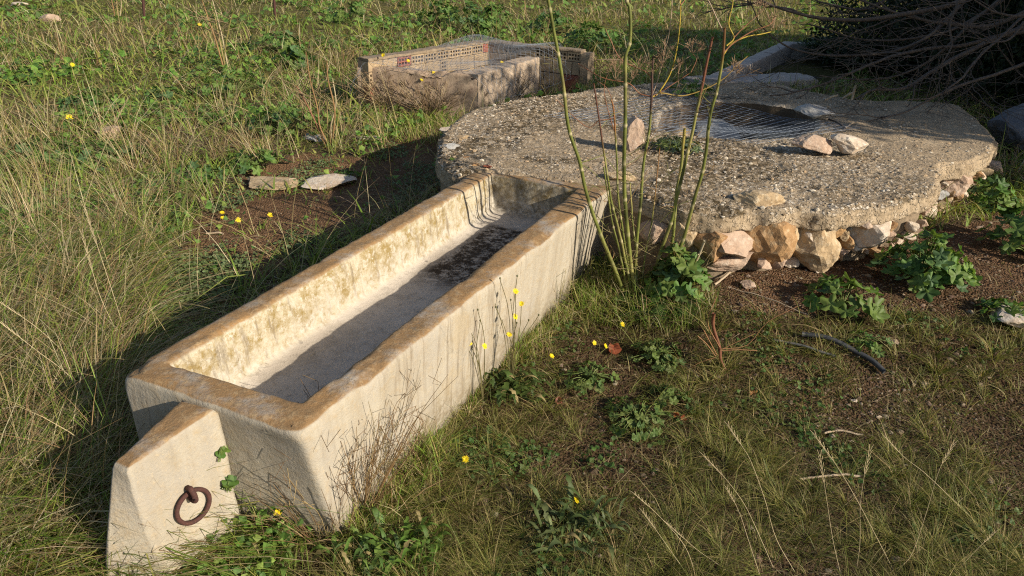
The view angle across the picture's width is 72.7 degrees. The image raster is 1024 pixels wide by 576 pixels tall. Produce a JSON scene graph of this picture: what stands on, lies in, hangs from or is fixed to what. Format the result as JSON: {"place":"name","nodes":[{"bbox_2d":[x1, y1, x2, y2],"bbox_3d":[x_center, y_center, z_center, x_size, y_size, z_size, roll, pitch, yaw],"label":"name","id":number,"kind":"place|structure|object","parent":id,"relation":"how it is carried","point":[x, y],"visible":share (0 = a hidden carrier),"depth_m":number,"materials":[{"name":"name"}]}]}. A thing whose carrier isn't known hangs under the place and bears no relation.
{"place":"outdoors","nodes":[
{"label":"outdoors","id":0,"kind":"place"},
{"bbox_2d":[0,0,1023,575],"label":"ground","id":1,"kind":"structure","parent":0,"point":[322,208],"depth_m":3.19,"materials":[{"name":"soil"}]},
{"bbox_2d":[0,226,36,255],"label":"leafy weed","id":2,"kind":"object","parent":1,"relation":"on","point":[21,233],"visible":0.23,"depth_m":3.65,"materials":[{"name":"green plant"}]},
{"bbox_2d":[0,135,82,166],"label":"leafy weed","id":3,"kind":"object","parent":1,"relation":"on","point":[17,147],"visible":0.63,"depth_m":5.04,"materials":[{"name":"green plant"}]},
{"bbox_2d":[0,321,86,394],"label":"grass stalk","id":4,"kind":"object","parent":1,"relation":"on","point":[8,328],"depth_m":2.34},
{"bbox_2d":[0,301,86,372],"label":"grass stalk","id":5,"kind":"object","parent":1,"relation":"on","point":[28,321],"depth_m":2.51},
{"bbox_2d":[39,14,60,22],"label":"rock","id":6,"kind":"object","parent":1,"relation":"on","point":[51,16],"visible":0.64,"depth_m":11.84,"materials":[{"name":"beige stone"}]},
{"bbox_2d":[56,87,120,112],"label":"leafy weed","id":7,"kind":"object","parent":1,"relation":"on","point":[84,96],"visible":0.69,"depth_m":6.45,"materials":[{"name":"green plant"}]},
{"bbox_2d":[42,138,154,173],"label":"leafy weed","id":8,"kind":"object","parent":1,"relation":"on","point":[101,144],"visible":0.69,"depth_m":5.04,"materials":[{"name":"green plant"}]},
{"bbox_2d":[79,229,120,347],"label":"grass stalk","id":9,"kind":"object","parent":1,"relation":"on","point":[92,270],"depth_m":2.66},
{"bbox_2d":[80,200,125,337],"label":"grass stalk","id":10,"kind":"object","parent":1,"relation":"on","point":[99,253],"depth_m":2.70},
{"bbox_2d":[83,96,129,215],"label":"grass stalk","id":11,"kind":"object","parent":1,"relation":"on","point":[105,145],"depth_m":3.87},
{"bbox_2d":[94,125,120,137],"bbox_3d":[-3.328,-1.277,5.725,0.176,0.103,0.173,2,27,0],"label":"rock","id":12,"kind":"object","parent":1,"relation":"on","point":[117,130],"visible":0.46,"depth_m":5.70,"materials":[{"name":"beige stone"}]},
{"bbox_2d":[107,0,130,20],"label":"dead fennel","id":13,"kind":"object","parent":1,"relation":"on","point":[116,2],"visible":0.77,"depth_m":12.33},
{"bbox_2d":[134,85,194,107],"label":"leafy weed","id":14,"kind":"object","parent":1,"relation":"on","point":[168,94],"visible":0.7,"depth_m":6.82,"materials":[{"name":"green plant"}]},
{"bbox_2d":[167,160,228,185],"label":"mallow plant","id":15,"kind":"object","parent":1,"relation":"on","point":[208,170],"visible":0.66,"depth_m":4.81,"materials":[{"name":"green plant"}]},
{"bbox_2d":[184,0,238,69],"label":"dead fennel","id":16,"kind":"object","parent":1,"relation":"on","point":[224,57],"visible":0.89,"depth_m":8.17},
{"bbox_2d":[193,70,271,97],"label":"leafy weed","id":17,"kind":"object","parent":1,"relation":"on","point":[230,86],"visible":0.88,"depth_m":7.20,"materials":[{"name":"green plant"}]},
{"bbox_2d":[216,148,291,176],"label":"mallow plant","id":18,"kind":"object","parent":1,"relation":"on","point":[266,155],"visible":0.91,"depth_m":5.04,"materials":[{"name":"green plant"}]},
{"bbox_2d":[247,176,297,189],"bbox_3d":[-1.664,-0.720,4.793,0.394,0.051,0.270,2,27,0],"label":"stone slab","id":19,"kind":"object","parent":1,"relation":"on","point":[279,181],"depth_m":4.76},
{"bbox_2d":[240,30,307,51],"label":"leafy weed","id":20,"kind":"object","parent":1,"relation":"on","point":[293,40],"visible":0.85,"depth_m":9.70,"materials":[{"name":"green plant"}]},
{"bbox_2d":[229,517,332,575],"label":"leafy rosette","id":21,"kind":"object","parent":1,"relation":"on","point":[314,557],"visible":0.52,"depth_m":1.96,"materials":[{"name":"green plant"}]},
{"bbox_2d":[245,104,326,135],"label":"leafy weed","id":22,"kind":"object","parent":1,"relation":"on","point":[276,117],"visible":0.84,"depth_m":5.92,"materials":[{"name":"green plant"}]},
{"bbox_2d":[269,45,321,69],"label":"leafy weed","id":23,"kind":"object","parent":1,"relation":"on","point":[292,50],"visible":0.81,"depth_m":8.70,"materials":[{"name":"green plant"}]},
{"bbox_2d":[247,473,361,547],"bbox_3d":[-0.599,0.608,2.013,0.311,0.294,0.320,2,27,0],"label":"dry grass tuft","id":24,"kind":"object","parent":1,"relation":"on","point":[298,529],"visible":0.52,"depth_m":1.98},
{"bbox_2d":[303,133,324,141],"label":"rock","id":25,"kind":"object","parent":1,"relation":"on","point":[311,138],"visible":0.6,"depth_m":5.82,"materials":[{"name":"grey stone"}]},
{"bbox_2d":[270,52,360,145],"bbox_3d":[-1.566,-1.502,5.581,0.693,0.751,0.196,2,27,0],"label":"dead fennel","id":26,"kind":"object","parent":1,"relation":"on","point":[327,110],"visible":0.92,"depth_m":5.59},
{"bbox_2d":[268,429,372,540],"bbox_3d":[-0.555,0.529,2.019,0.307,0.432,0.375,2,27,0],"label":"dry grass tuft","id":27,"kind":"object","parent":1,"relation":"on","point":[323,494],"visible":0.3,"depth_m":1.96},
{"bbox_2d":[301,173,356,189],"bbox_3d":[-1.276,-0.745,4.877,0.350,0.067,0.297,2,27,0],"label":"stone slab","id":28,"kind":"object","parent":1,"relation":"on","point":[329,181],"depth_m":4.83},
{"bbox_2d":[334,170,362,176],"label":"mallow plant","id":29,"kind":"object","parent":1,"relation":"on","point":[349,173],"visible":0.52,"depth_m":5.04,"materials":[{"name":"green plant"}]},
{"bbox_2d":[324,0,378,23],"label":"leafy weed","id":30,"kind":"object","parent":1,"relation":"on","point":[329,17],"visible":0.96,"depth_m":12.78,"materials":[{"name":"green plant"}]},
{"bbox_2d":[105,173,610,575],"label":"concrete trough","id":31,"kind":"object","parent":1,"relation":"on","point":[456,251],"visible":0.94,"depth_m":2.31,"materials":[{"name":"concrete"}]},
{"bbox_2d":[215,445,230,461],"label":"crack sprig","id":32,"kind":"object","parent":31,"relation":"attached to","point":[220,453],"visible":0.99,"depth_m":1.90,"materials":[{"name":"green plant"}]},
{"bbox_2d":[220,475,238,492],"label":"crack sprig","id":33,"kind":"object","parent":31,"relation":"attached to","point":[230,482],"visible":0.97,"depth_m":1.94,"materials":[{"name":"green plant"}]},
{"bbox_2d":[315,507,415,575],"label":"leafy rosette","id":34,"kind":"object","parent":1,"relation":"on","point":[363,541],"visible":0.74,"depth_m":1.95,"materials":[{"name":"green plant"}]},
{"bbox_2d":[298,375,432,512],"bbox_3d":[-0.451,0.485,2.103,0.362,0.441,0.426,-20,34,-36],"label":"dry grass tuft","id":35,"kind":"object","parent":1,"relation":"on","point":[368,481],"visible":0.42,"depth_m":2.06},
{"bbox_2d":[339,53,434,109],"bbox_3d":[-1.225,-2.046,6.886,0.979,0.554,1.015,2,27,0],"label":"dry brush","id":36,"kind":"object","parent":1,"relation":"on","point":[368,86],"visible":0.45,"depth_m":6.71,"materials":[{"name":"brown plant"}]},
{"bbox_2d":[0,0,801,575],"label":"tall grass","id":37,"kind":"structure","parent":1,"relation":"on","point":[34,452],"depth_m":2.73,"materials":[{"name":"plant"}]},
{"bbox_2d":[375,358,456,486],"bbox_3d":[-0.313,0.440,2.176,0.288,0.458,0.253,2,27,0],"label":"dry grass tuft","id":38,"kind":"object","parent":1,"relation":"on","point":[405,426],"visible":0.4,"depth_m":2.16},
{"bbox_2d":[372,510,464,575],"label":"leafy rosette","id":39,"kind":"object","parent":1,"relation":"on","point":[407,526],"visible":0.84,"depth_m":1.98,"materials":[{"name":"green plant"}]},
{"bbox_2d":[391,413,448,473],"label":"dry grass tuft","id":40,"kind":"object","parent":1,"relation":"on","point":[418,448],"visible":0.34,"depth_m":2.28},
{"bbox_2d":[381,66,469,114],"bbox_3d":[-0.792,-1.923,6.780,0.943,0.475,0.932,2,27,0],"label":"dry brush","id":41,"kind":"object","parent":1,"relation":"on","point":[428,98],"visible":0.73,"depth_m":6.64,"materials":[{"name":"brown plant"}]},
{"bbox_2d":[416,0,456,25],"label":"mallow plant","id":42,"kind":"object","parent":1,"relation":"on","point":[441,9],"visible":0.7,"depth_m":13.11,"materials":[{"name":"green plant"}]},
{"bbox_2d":[439,0,499,30],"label":"mallow plant","id":43,"kind":"object","parent":1,"relation":"on","point":[459,18],"visible":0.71,"depth_m":12.18,"materials":[{"name":"green plant"}]},
{"bbox_2d":[357,40,594,116],"bbox_3d":[-0.327,-2.170,7.334,1.392,0.601,2.312,21,33,33],"label":"brick enclosure","id":44,"kind":"object","parent":1,"relation":"on","point":[461,81],"visible":0.73,"depth_m":7.12,"materials":[{"name":"brick"}]},
{"bbox_2d":[349,34,572,101],"bbox_3d":[-0.382,-2.294,7.365,1.479,0.517,2.420,17,31,27],"label":"wire netting","id":45,"kind":"object","parent":44,"relation":"on","point":[461,63],"visible":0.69,"depth_m":7.16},
{"bbox_2d":[469,309,486,399],"bbox_3d":[-0.150,0.255,2.581,0.118,0.414,0.062,2,27,0],"label":"hawkbit","id":46,"kind":"object","parent":1,"relation":"on","point":[484,345],"visible":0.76,"depth_m":2.59,"materials":[{"name":"green plant"}]},
{"bbox_2d":[463,15,501,35],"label":"mallow plant","id":47,"kind":"object","parent":1,"relation":"on","point":[487,25],"visible":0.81,"depth_m":11.88,"materials":[{"name":"green plant"}]},
{"bbox_2d":[478,2,515,25],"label":"mallow plant","id":48,"kind":"object","parent":1,"relation":"on","point":[489,8],"visible":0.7,"depth_m":13.54,"materials":[{"name":"green plant"}]},
{"bbox_2d":[486,61,534,96],"bbox_3d":[-0.021,-2.168,7.341,0.580,0.444,0.498,24,34,36],"label":"dry brush","id":49,"kind":"object","parent":1,"relation":"on","point":[523,83],"visible":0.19,"depth_m":7.26,"materials":[{"name":"brown plant"}]},
{"bbox_2d":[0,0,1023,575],"bbox_3d":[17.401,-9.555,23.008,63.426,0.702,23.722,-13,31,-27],"label":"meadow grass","id":50,"kind":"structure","parent":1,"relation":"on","point":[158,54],"depth_m":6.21,"materials":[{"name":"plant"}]},
{"bbox_2d":[0,0,1023,575],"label":"ground cover","id":51,"kind":"object","parent":1,"relation":"on","point":[238,264],"visible":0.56,"depth_m":4.38,"materials":[{"name":"green plant"}]},
{"bbox_2d":[0,0,1023,575],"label":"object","id":52,"kind":"object","parent":1,"relation":"on","point":[874,390],"depth_m":2.59,"materials":[{"name":"plant"}]},
{"bbox_2d":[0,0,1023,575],"bbox_3d":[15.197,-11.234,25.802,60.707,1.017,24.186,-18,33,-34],"label":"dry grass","id":53,"kind":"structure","parent":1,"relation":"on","point":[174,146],"depth_m":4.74,"materials":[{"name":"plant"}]},
{"bbox_2d":[495,275,539,373],"bbox_3d":[0.011,0.168,2.691,0.184,0.486,0.052,2,27,0],"label":"hawkbit","id":54,"kind":"object","parent":1,"relation":"on","point":[509,335],"visible":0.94,"depth_m":2.69,"materials":[{"name":"green plant"}]},
{"bbox_2d":[483,365,555,408],"bbox_3d":[0.025,0.377,2.722,0.305,0.078,0.310,2,27,0],"label":"leafy rosette","id":55,"kind":"object","parent":1,"relation":"on","point":[506,388],"visible":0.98,"depth_m":2.73,"materials":[{"name":"green plant"}]},
{"bbox_2d":[315,61,735,560],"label":"verge grass","id":56,"kind":"structure","parent":1,"relation":"on","point":[587,285],"depth_m":3.16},
{"bbox_2d":[528,9,577,32],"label":"mallow plant","id":57,"kind":"object","parent":1,"relation":"on","point":[558,20],"visible":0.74,"depth_m":12.68,"materials":[{"name":"green plant"}]},
{"bbox_2d":[556,267,577,306],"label":"dry grass tuft","id":58,"kind":"object","parent":1,"relation":"on","point":[563,288],"visible":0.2,"depth_m":3.35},
{"bbox_2d":[505,473,631,565],"bbox_3d":[0.172,0.718,2.039,0.403,0.082,0.502,2,27,0],"label":"leafy rosette","id":59,"kind":"object","parent":1,"relation":"on","point":[545,506],"visible":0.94,"depth_m":2.08,"materials":[{"name":"green plant"}]},
{"bbox_2d":[559,360,619,394],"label":"leafy weed","id":60,"kind":"object","parent":1,"relation":"on","point":[588,374],"visible":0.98,"depth_m":2.78,"materials":[{"name":"green plant"}]},
{"bbox_2d":[563,20,621,51],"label":"mallow plant","id":61,"kind":"object","parent":1,"relation":"on","point":[581,35],"visible":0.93,"depth_m":10.42,"materials":[{"name":"green plant"}]},
{"bbox_2d":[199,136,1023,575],"bbox_3d":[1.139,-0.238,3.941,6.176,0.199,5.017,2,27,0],"label":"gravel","id":62,"kind":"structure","parent":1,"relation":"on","point":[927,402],"depth_m":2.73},
{"bbox_2d":[608,343,621,354],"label":"dried leaf","id":63,"kind":"object","parent":1,"relation":"on","point":[617,349],"visible":0.97,"depth_m":3.02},
{"bbox_2d":[230,255,1023,575],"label":"short grass","id":64,"kind":"structure","parent":1,"relation":"on","point":[918,553],"depth_m":2.28,"materials":[{"name":"plant"}]},
{"bbox_2d":[604,395,673,441],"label":"leafy weed","id":65,"kind":"object","parent":1,"relation":"on","point":[629,407],"visible":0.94,"depth_m":2.58,"materials":[{"name":"green plant"}]},
{"bbox_2d":[611,289,666,323],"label":"fennel shoots","id":66,"kind":"object","parent":1,"relation":"on","point":[632,309],"visible":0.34,"depth_m":3.31,"materials":[{"name":"green plant"}]},
{"bbox_2d":[626,338,685,373],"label":"leafy weed","id":67,"kind":"object","parent":1,"relation":"on","point":[654,353],"visible":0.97,"depth_m":2.93,"materials":[{"name":"green plant"}]},
{"bbox_2d":[537,0,788,293],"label":"fennel plant","id":68,"kind":"object","parent":1,"relation":"on","point":[631,273],"visible":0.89,"depth_m":3.09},
{"bbox_2d":[649,383,690,408],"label":"leafy weed","id":69,"kind":"object","parent":1,"relation":"on","point":[669,392],"visible":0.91,"depth_m":2.70,"materials":[{"name":"green plant"}]},
{"bbox_2d":[636,289,705,320],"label":"fennel shoots","id":70,"kind":"object","parent":1,"relation":"on","point":[680,311],"visible":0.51,"depth_m":3.22,"materials":[{"name":"green plant"}]},
{"bbox_2d":[643,241,712,309],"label":"mallow plant","id":71,"kind":"object","parent":1,"relation":"on","point":[673,282],"visible":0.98,"depth_m":3.24,"materials":[{"name":"green plant"}]},
{"bbox_2d":[435,82,997,278],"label":"well platform","id":72,"kind":"structure","parent":1,"relation":"on","point":[894,177],"depth_m":3.98,"materials":[{"name":"concrete"}]},
{"bbox_2d":[605,171,635,180],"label":"flat stone","id":73,"kind":"object","parent":72,"relation":"on","point":[612,175],"visible":0.55,"depth_m":3.67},
{"bbox_2d":[617,115,644,151],"bbox_3d":[0.713,-0.920,4.137,0.157,0.192,0.167,2,27,0],"label":"slanted rock","id":74,"kind":"object","parent":72,"relation":"on","point":[635,138],"visible":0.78,"depth_m":4.10,"materials":[{"name":"beige stone"}]},
{"bbox_2d":[650,135,703,152],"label":"leafy weed","id":75,"kind":"object","parent":72,"relation":"on","point":[673,147],"visible":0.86,"depth_m":4.17,"materials":[{"name":"green plant"}]},
{"bbox_2d":[666,124,690,135],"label":"fallen stone","id":76,"kind":"object","parent":72,"relation":"on","point":[678,130],"visible":0.1,"depth_m":5.28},
{"bbox_2d":[669,78,714,97],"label":"leafy weed","id":77,"kind":"object","parent":72,"relation":"on","point":[689,86],"visible":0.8,"depth_m":5.66,"materials":[{"name":"green plant"}]},
{"bbox_2d":[545,89,859,143],"bbox_3d":[1.288,-1.125,4.824,1.591,0.083,1.553,-21,35,-37],"label":"wire mesh","id":78,"kind":"object","parent":72,"relation":"on","point":[729,129],"visible":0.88,"depth_m":4.88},
{"bbox_2d":[733,190,785,206],"bbox_3d":[1.220,-0.446,3.430,0.197,0.079,0.199,-22,36,-39],"label":"flat stone","id":79,"kind":"object","parent":72,"relation":"on","point":[764,198],"visible":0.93,"depth_m":3.38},
{"bbox_2d":[791,135,832,154],"bbox_3d":[1.813,-0.871,4.202,0.250,0.111,0.151,2,27,0],"label":"limestone rock","id":80,"kind":"object","parent":72,"relation":"on","point":[817,143],"visible":1,"depth_m":4.16,"materials":[{"name":"beige stone"}]},
{"bbox_2d":[794,104,834,118],"bbox_3d":[2.187,-1.271,5.024,0.242,0.099,0.210,-7,28,-17],"label":"grey rock","id":81,"kind":"object","parent":72,"relation":"on","point":[810,110],"visible":0.94,"depth_m":4.98,"materials":[{"name":"stone"}]},
{"bbox_2d":[830,133,868,153],"bbox_3d":[2.035,-0.869,4.197,0.240,0.125,0.153,2,27,0],"label":"limestone rock","id":82,"kind":"object","parent":72,"relation":"on","point":[847,144],"visible":1,"depth_m":4.14,"materials":[{"name":"white stone"}]},
{"bbox_2d":[696,118,740,138],"bbox_3d":[1.636,-1.222,5.545,0.369,0.223,0.454,2,27,0],"label":"fallen stone","id":83,"kind":"object","parent":1,"relation":"on","point":[716,125],"visible":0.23,"depth_m":5.43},
{"bbox_2d":[701,453,772,566],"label":"grass stalk","id":84,"kind":"object","parent":1,"relation":"on","point":[740,498],"depth_m":1.95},
{"bbox_2d":[724,485,758,571],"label":"grass stalk","id":85,"kind":"object","parent":1,"relation":"on","point":[742,521],"depth_m":1.93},
{"bbox_2d":[691,296,797,369],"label":"dead stalk","id":86,"kind":"object","parent":1,"relation":"on","point":[716,338],"visible":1,"depth_m":2.84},
{"bbox_2d":[740,280,755,288],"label":"rock","id":87,"kind":"object","parent":1,"relation":"on","point":[747,284],"visible":0.98,"depth_m":3.32,"materials":[{"name":"beige stone"}]},
{"bbox_2d":[724,421,794,571],"bbox_3d":[0.692,0.591,1.939,0.276,0.450,0.015,13,29,21],"label":"grass stalk","id":88,"kind":"object","parent":1,"relation":"on","point":[760,487],"depth_m":1.92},
{"bbox_2d":[684,41,837,88],"bbox_3d":[3.737,-2.839,9.094,4.796,0.456,1.528,-20,35,-37],"label":"old basin","id":89,"kind":"object","parent":1,"relation":"on","point":[760,61],"visible":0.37,"depth_m":8.23,"materials":[{"name":"concrete"}]},
{"bbox_2d":[728,287,807,314],"bbox_3d":[1.182,0.054,3.219,0.379,0.019,0.016,21,33,33],"label":"dry stick","id":90,"kind":"object","parent":1,"relation":"on","point":[769,299],"visible":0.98,"depth_m":3.21,"materials":[{"name":"brown wood"}]},
{"bbox_2d":[750,125,793,139],"bbox_3d":[2.091,-1.194,5.581,0.244,0.168,0.407,-21,35,-37],"label":"fallen stone","id":91,"kind":"object","parent":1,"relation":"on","point":[771,133],"visible":0.22,"depth_m":5.55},
{"bbox_2d":[774,339,835,356],"bbox_3d":[1.246,0.255,2.966,0.252,0.029,0.017,12,29,19],"label":"thin pipe","id":92,"kind":"object","parent":1,"relation":"on","point":[808,347],"visible":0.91,"depth_m":2.96,"materials":[{"name":"plastic"}]},
{"bbox_2d":[817,449,839,570],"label":"grass stalk","id":93,"kind":"object","parent":1,"relation":"on","point":[826,499],"depth_m":1.90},
{"bbox_2d":[801,473,860,479],"bbox_3d":[1.073,0.637,2.350,0.210,0.022,0.016,0,27,-3],"label":"dry stick","id":94,"kind":"object","parent":1,"relation":"on","point":[843,474],"visible":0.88,"depth_m":2.35,"materials":[{"name":"brown wood"}]},
{"bbox_2d":[647,0,1023,142],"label":"shade tree","id":95,"kind":"object","parent":1,"relation":"on","point":[961,39],"visible":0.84,"depth_m":6.62,"materials":[{"name":"brown plant"}]},
{"bbox_2d":[797,36,889,62],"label":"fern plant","id":96,"kind":"object","parent":1,"relation":"on","point":[821,49],"visible":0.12,"depth_m":9.44,"materials":[{"name":"green plant"}]},
{"bbox_2d":[802,331,886,373],"bbox_3d":[1.404,0.263,2.945,0.352,0.081,0.054,20,32,31],"label":"plastic hose","id":97,"kind":"object","parent":1,"relation":"on","point":[878,365],"visible":0.98,"depth_m":2.94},
{"bbox_2d":[825,429,863,435],"bbox_3d":[1.227,0.536,2.577,0.146,0.016,0.022,3,27,3],"label":"dry stick","id":98,"kind":"object","parent":1,"relation":"on","point":[836,430],"visible":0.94,"depth_m":2.58,"materials":[{"name":"brown wood"}]},
{"bbox_2d":[801,272,889,322],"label":"mallow plant","id":99,"kind":"object","parent":1,"relation":"on","point":[875,310],"visible":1,"depth_m":3.10,"materials":[{"name":"green plant"}]},
{"bbox_2d":[810,430,891,566],"bbox_3d":[0.956,0.599,1.949,0.323,0.435,0.014,9,28,14],"label":"grass stalk","id":100,"kind":"object","parent":1,"relation":"on","point":[849,486],"depth_m":1.92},
{"bbox_2d":[856,444,873,568],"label":"grass stalk","id":101,"kind":"object","parent":1,"relation":"on","point":[862,487],"depth_m":1.94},
{"bbox_2d":[846,329,893,357],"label":"mallow plant","id":102,"kind":"object","parent":1,"relation":"on","point":[877,350],"visible":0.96,"depth_m":2.95,"materials":[{"name":"green plant"}]},
{"bbox_2d":[823,38,982,72],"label":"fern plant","id":103,"kind":"object","parent":1,"relation":"on","point":[874,59],"visible":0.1,"depth_m":8.61,"materials":[{"name":"green plant"}]},
{"bbox_2d":[881,433,957,504],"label":"grass stalk","id":104,"kind":"object","parent":1,"relation":"on","point":[915,465],"depth_m":2.18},
{"bbox_2d":[890,440,957,572],"bbox_3d":[1.155,0.618,1.943,0.137,0.420,0.024,-21,35,-37],"label":"grass stalk","id":105,"kind":"object","parent":1,"relation":"on","point":[930,498],"depth_m":1.93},
{"bbox_2d":[865,229,982,302],"bbox_3d":[2.005,-0.150,3.352,0.495,0.293,0.483,2,27,0],"label":"mallow plant","id":106,"kind":"object","parent":1,"relation":"on","point":[946,267],"visible":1,"depth_m":3.27,"materials":[{"name":"green plant"}]},
{"bbox_2d":[967,174,1020,212],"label":"mallow plant","id":107,"kind":"object","parent":1,"relation":"on","point":[989,198],"visible":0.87,"depth_m":4.34,"materials":[{"name":"green plant"}]},
{"bbox_2d":[988,160,1002,178],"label":"rock","id":108,"kind":"object","parent":1,"relation":"on","point":[994,163],"visible":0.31,"depth_m":5.01,"materials":[{"name":"grey stone"}]},
{"bbox_2d":[973,203,1023,254],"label":"mallow plant","id":109,"kind":"object","parent":1,"relation":"on","point":[1016,238],"visible":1,"depth_m":3.72,"materials":[{"name":"green plant"}]},
{"bbox_2d":[975,297,1023,323],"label":"mallow plant","id":110,"kind":"object","parent":1,"relation":"on","point":[1014,310],"visible":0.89,"depth_m":3.13,"materials":[{"name":"green plant"}]},
{"bbox_2d":[987,103,1023,154],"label":"boulder","id":111,"kind":"object","parent":1,"relation":"on","point":[996,127],"visible":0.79,"depth_m":5.56,"materials":[{"name":"stone"}]},
{"bbox_2d":[989,304,1023,327],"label":"rock","id":112,"kind":"object","parent":1,"relation":"on","point":[1016,321],"visible":0.61,"depth_m":3.05,"materials":[{"name":"white stone"}]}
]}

